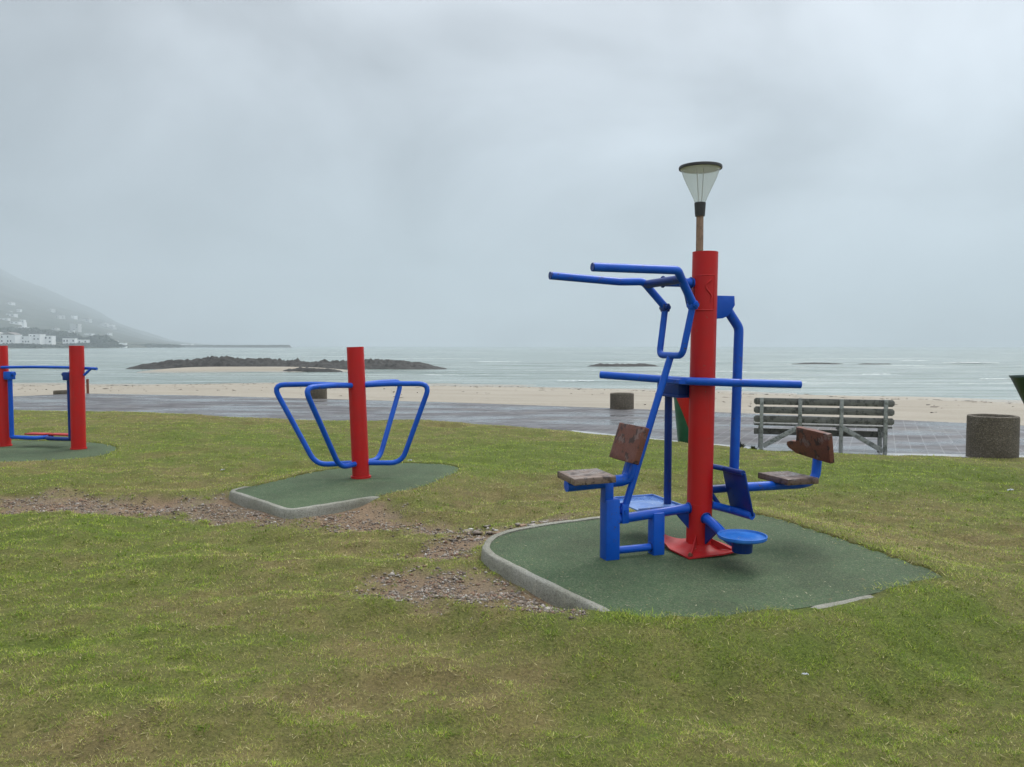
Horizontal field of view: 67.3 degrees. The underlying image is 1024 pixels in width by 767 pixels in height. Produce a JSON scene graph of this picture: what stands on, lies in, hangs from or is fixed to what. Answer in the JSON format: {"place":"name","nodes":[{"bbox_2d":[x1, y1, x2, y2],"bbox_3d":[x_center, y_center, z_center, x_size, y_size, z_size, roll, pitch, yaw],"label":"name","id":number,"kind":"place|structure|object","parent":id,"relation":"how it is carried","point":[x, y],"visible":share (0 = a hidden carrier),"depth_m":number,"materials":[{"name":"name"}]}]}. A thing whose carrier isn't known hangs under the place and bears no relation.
{"place":"outdoors","nodes":[
{"label":"outdoors","id":0,"kind":"place"},
{"bbox_2d":[0,269,208,347],"bbox_3d":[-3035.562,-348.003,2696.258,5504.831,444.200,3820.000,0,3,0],"label":"hills","id":1,"kind":"structure","parent":0,"point":[34,302],"depth_m":2386.18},
{"bbox_2d":[1,332,21,343],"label":"white house","id":2,"kind":"structure","parent":1,"relation":"on","point":[11,337],"depth_m":897.77,"materials":[{"name":"grey"}]},
{"bbox_2d":[6,314,17,317],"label":"white house","id":3,"kind":"structure","parent":1,"relation":"on","point":[13,315],"depth_m":1673.96,"materials":[{"name":"grey"}]},
{"bbox_2d":[16,322,29,327],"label":"white house","id":4,"kind":"structure","parent":1,"relation":"on","point":[24,324],"depth_m":1207.60,"materials":[{"name":"grey"}]},
{"bbox_2d":[21,336,32,343],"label":"white house","id":5,"kind":"structure","parent":1,"relation":"on","point":[27,339],"depth_m":907.43,"materials":[{"name":"grey"}]},
{"bbox_2d":[29,334,45,344],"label":"white house","id":6,"kind":"structure","parent":1,"relation":"on","point":[39,338],"depth_m":912.74,"materials":[{"name":"grey"}]},
{"bbox_2d":[45,336,55,344],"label":"white house","id":7,"kind":"structure","parent":1,"relation":"on","point":[49,340],"depth_m":923.88,"materials":[{"name":"grey"}]},
{"bbox_2d":[62,338,77,343],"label":"white house","id":8,"kind":"structure","parent":1,"relation":"on","point":[69,340],"depth_m":973.84,"materials":[{"name":"grey"}]},
{"bbox_2d":[70,324,81,331],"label":"white house","id":9,"kind":"structure","parent":1,"relation":"on","point":[77,327],"depth_m":1571.96,"materials":[{"name":"grey"}]},
{"bbox_2d":[77,340,89,342],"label":"white house","id":10,"kind":"structure","parent":1,"relation":"on","point":[83,341],"depth_m":994.30,"materials":[{"name":"grey"}]},
{"bbox_2d":[0,327,184,347],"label":"woodland","id":11,"kind":"object","parent":1,"relation":"on","point":[97,340],"visible":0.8,"depth_m":1028.35,"materials":[{"name":"plant"}]},
{"bbox_2d":[0,409,1023,766],"bbox_3d":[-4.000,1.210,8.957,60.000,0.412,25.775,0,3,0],"label":"lawn","id":12,"kind":"structure","parent":0,"point":[694,676],"depth_m":4.12,"materials":[{"name":"plant"}]},
{"bbox_2d":[0,440,115,461],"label":"rubber pad","id":13,"kind":"object","parent":12,"relation":"on","point":[23,450],"visible":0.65,"depth_m":11.20,"materials":[{"name":"green rubber"}]},
{"bbox_2d":[0,346,97,449],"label":"air walker","id":14,"kind":"object","parent":13,"relation":"on","point":[75,375],"visible":1,"depth_m":11.39,"materials":[{"name":"red paint"}]},
{"bbox_2d":[1,486,592,618],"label":"gravel","id":15,"kind":"structure","parent":12,"relation":"on","point":[437,595],"depth_m":6.26,"materials":[{"name":"grey gravel"}]},
{"bbox_2d":[229,463,457,518],"bbox_3d":[-1.701,1.157,8.367,1.671,0.215,2.949,2,3,29],"label":"rubber pad","id":16,"kind":"object","parent":12,"relation":"on","point":[328,492],"visible":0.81,"depth_m":7.89,"materials":[{"name":"rubber"}]},
{"bbox_2d":[274,347,429,478],"bbox_3d":[-1.760,0.325,8.538,1.530,1.466,0.801,-2,3,-34],"label":"hoop frame","id":17,"kind":"object","parent":16,"relation":"on","point":[356,385],"visible":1,"depth_m":8.49,"materials":[{"name":"red paint"}]},
{"bbox_2d":[0,470,1023,766],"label":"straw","id":18,"kind":"object","parent":12,"relation":"on","point":[440,646],"visible":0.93,"depth_m":3.71,"materials":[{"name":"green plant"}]},
{"bbox_2d":[679,161,722,250],"bbox_3d":[2.422,-0.747,9.975,0.552,4.122,0.552,0,3,0],"label":"street lamp","id":19,"kind":"object","parent":12,"relation":"on","point":[700,177],"visible":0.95,"depth_m":9.78,"materials":[{"name":"clear glass"}]},
{"bbox_2d":[481,510,942,617],"bbox_3d":[1.268,1.281,5.406,2.681,0.215,2.495,-1,3,-26],"label":"rubber pad","id":20,"kind":"object","parent":12,"relation":"on","point":[791,568],"visible":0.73,"depth_m":4.97,"materials":[{"name":"rubber"}]},
{"bbox_2d":[548,251,833,560],"bbox_3d":[1.339,0.132,5.467,2.110,2.114,1.338,-1,3,-19],"label":"exercise station","id":21,"kind":"object","parent":20,"relation":"on","point":[707,306],"visible":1,"depth_m":5.36,"materials":[{"name":"red paint"}]},
{"bbox_2d":[496,514,937,615],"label":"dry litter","id":22,"kind":"object","parent":20,"relation":"on","point":[742,587],"visible":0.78,"depth_m":4.82,"materials":[{"name":"brown plant"}]},
{"bbox_2d":[966,414,1019,457],"bbox_3d":[7.283,0.932,11.657,0.690,0.904,0.690,-1,3,-16],"label":"concrete tub","id":23,"kind":"object","parent":12,"relation":"on","point":[992,435],"visible":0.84,"depth_m":11.38,"materials":[{"name":"grey concrete"}]},
{"bbox_2d":[1009,375,1023,403],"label":"litter bin","id":24,"kind":"object","parent":12,"relation":"on","point":[1018,381],"visible":1,"depth_m":9.02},
{"bbox_2d":[0,0,1023,345],"label":"sky","id":25,"kind":"structure","parent":0,"point":[211,172],"materials":[{"name":"grey"}]},
{"bbox_2d":[8,346,1023,399],"bbox_3d":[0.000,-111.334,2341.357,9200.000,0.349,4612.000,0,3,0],"label":"sea","id":26,"kind":"structure","parent":0,"point":[932,375],"depth_m":103.23,"materials":[{"name":"liquid"}]},
{"bbox_2d":[182,345,291,347],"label":"breakwater","id":27,"kind":"object","parent":26,"relation":"in","point":[249,346],"visible":0.77,"depth_m":1418.07,"materials":[{"name":"stone"}]},
{"bbox_2d":[127,355,446,368],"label":"rock reef","id":28,"kind":"object","parent":26,"relation":"in","point":[227,361],"visible":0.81,"depth_m":90.28},
{"bbox_2d":[284,367,341,371],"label":"rock reef","id":29,"kind":"object","parent":26,"relation":"in","point":[305,369],"visible":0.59,"depth_m":81.21},
{"bbox_2d":[477,361,520,361],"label":"surf","id":30,"kind":"structure","parent":26,"relation":"on","point":[493,361],"depth_m":133.24,"materials":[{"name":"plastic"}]},
{"bbox_2d":[587,363,658,366],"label":"rock reef","id":31,"kind":"object","parent":26,"relation":"in","point":[623,365],"visible":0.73,"depth_m":103.34},
{"bbox_2d":[796,362,839,363],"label":"rock reef","id":32,"kind":"object","parent":26,"relation":"in","point":[817,363],"visible":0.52,"depth_m":118.01},
{"bbox_2d":[13,394,1023,455],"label":"path","id":33,"kind":"structure","parent":0,"point":[917,437],"depth_m":18.73,"materials":[{"name":"brick"}]},
{"bbox_2d":[572,430,1023,456],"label":"path edging","id":34,"kind":"object","parent":33,"relation":"on","point":[893,454],"visible":0.2,"depth_m":12.07,"materials":[{"name":"concrete"}]},
{"bbox_2d":[674,398,688,442],"bbox_3d":[3.106,0.594,13.290,0.644,0.880,0.644,0,3,0],"label":"litter bin","id":35,"kind":"object","parent":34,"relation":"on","point":[681,405],"visible":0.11,"depth_m":13.11,"materials":[{"name":"red paint"}]},
{"bbox_2d":[753,397,894,454],"bbox_3d":[4.973,0.658,12.375,2.080,0.860,0.505,1,3,16],"label":"park bench","id":36,"kind":"object","parent":33,"relation":"on","point":[841,423],"visible":0.9,"depth_m":12.21,"materials":[{"name":"grey wood"}]},
{"bbox_2d":[13,367,1023,425],"bbox_3d":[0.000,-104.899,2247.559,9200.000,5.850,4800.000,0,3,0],"label":"sand beach","id":37,"kind":"structure","parent":0,"point":[955,410],"depth_m":32.70,"materials":[{"name":"beige sand"}]},
{"bbox_2d":[53,390,66,394],"bbox_3d":[-16.000,0.389,27.413,0.620,0.294,0.620,-2,4,-41],"label":"concrete tub","id":38,"kind":"object","parent":37,"relation":"on","point":[55,392],"visible":0.44,"depth_m":27.14,"materials":[{"name":"grey concrete"}]},
{"bbox_2d":[86,379,88,393],"bbox_3d":[-15.591,0.185,28.247,0.090,0.700,0.090,0,3,0],"label":"bollard","id":39,"kind":"object","parent":37,"relation":"on","point":[87,386],"visible":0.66,"depth_m":28.21,"materials":[{"name":"brown wood"}]},
{"bbox_2d":[310,389,326,398],"bbox_3d":[-6.350,0.374,25.050,0.630,0.514,0.630,0,3,0],"label":"concrete tub","id":40,"kind":"object","parent":37,"relation":"on","point":[319,394],"visible":0.37,"depth_m":24.77,"materials":[{"name":"grey concrete"}]},
{"bbox_2d":[610,392,633,409],"bbox_3d":[2.970,0.547,20.771,0.640,0.584,0.640,-2,3,-33],"label":"concrete tub","id":41,"kind":"object","parent":37,"relation":"on","point":[621,401],"visible":0.85,"depth_m":20.50,"materials":[{"name":"grey concrete"}]},
{"bbox_2d":[24,383,1014,412],"bbox_3d":[-1.034,0.544,33.838,79.928,0.895,31.350,1,3,17],"label":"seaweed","id":42,"kind":"object","parent":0,"point":[518,386],"visible":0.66,"depth_m":39.79,"materials":[{"name":"brown plant"}]},
{"bbox_2d":[943,362,998,362],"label":"surf","id":43,"kind":"structure","parent":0,"point":[970,362],"depth_m":125.37,"materials":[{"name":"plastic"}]}
]}

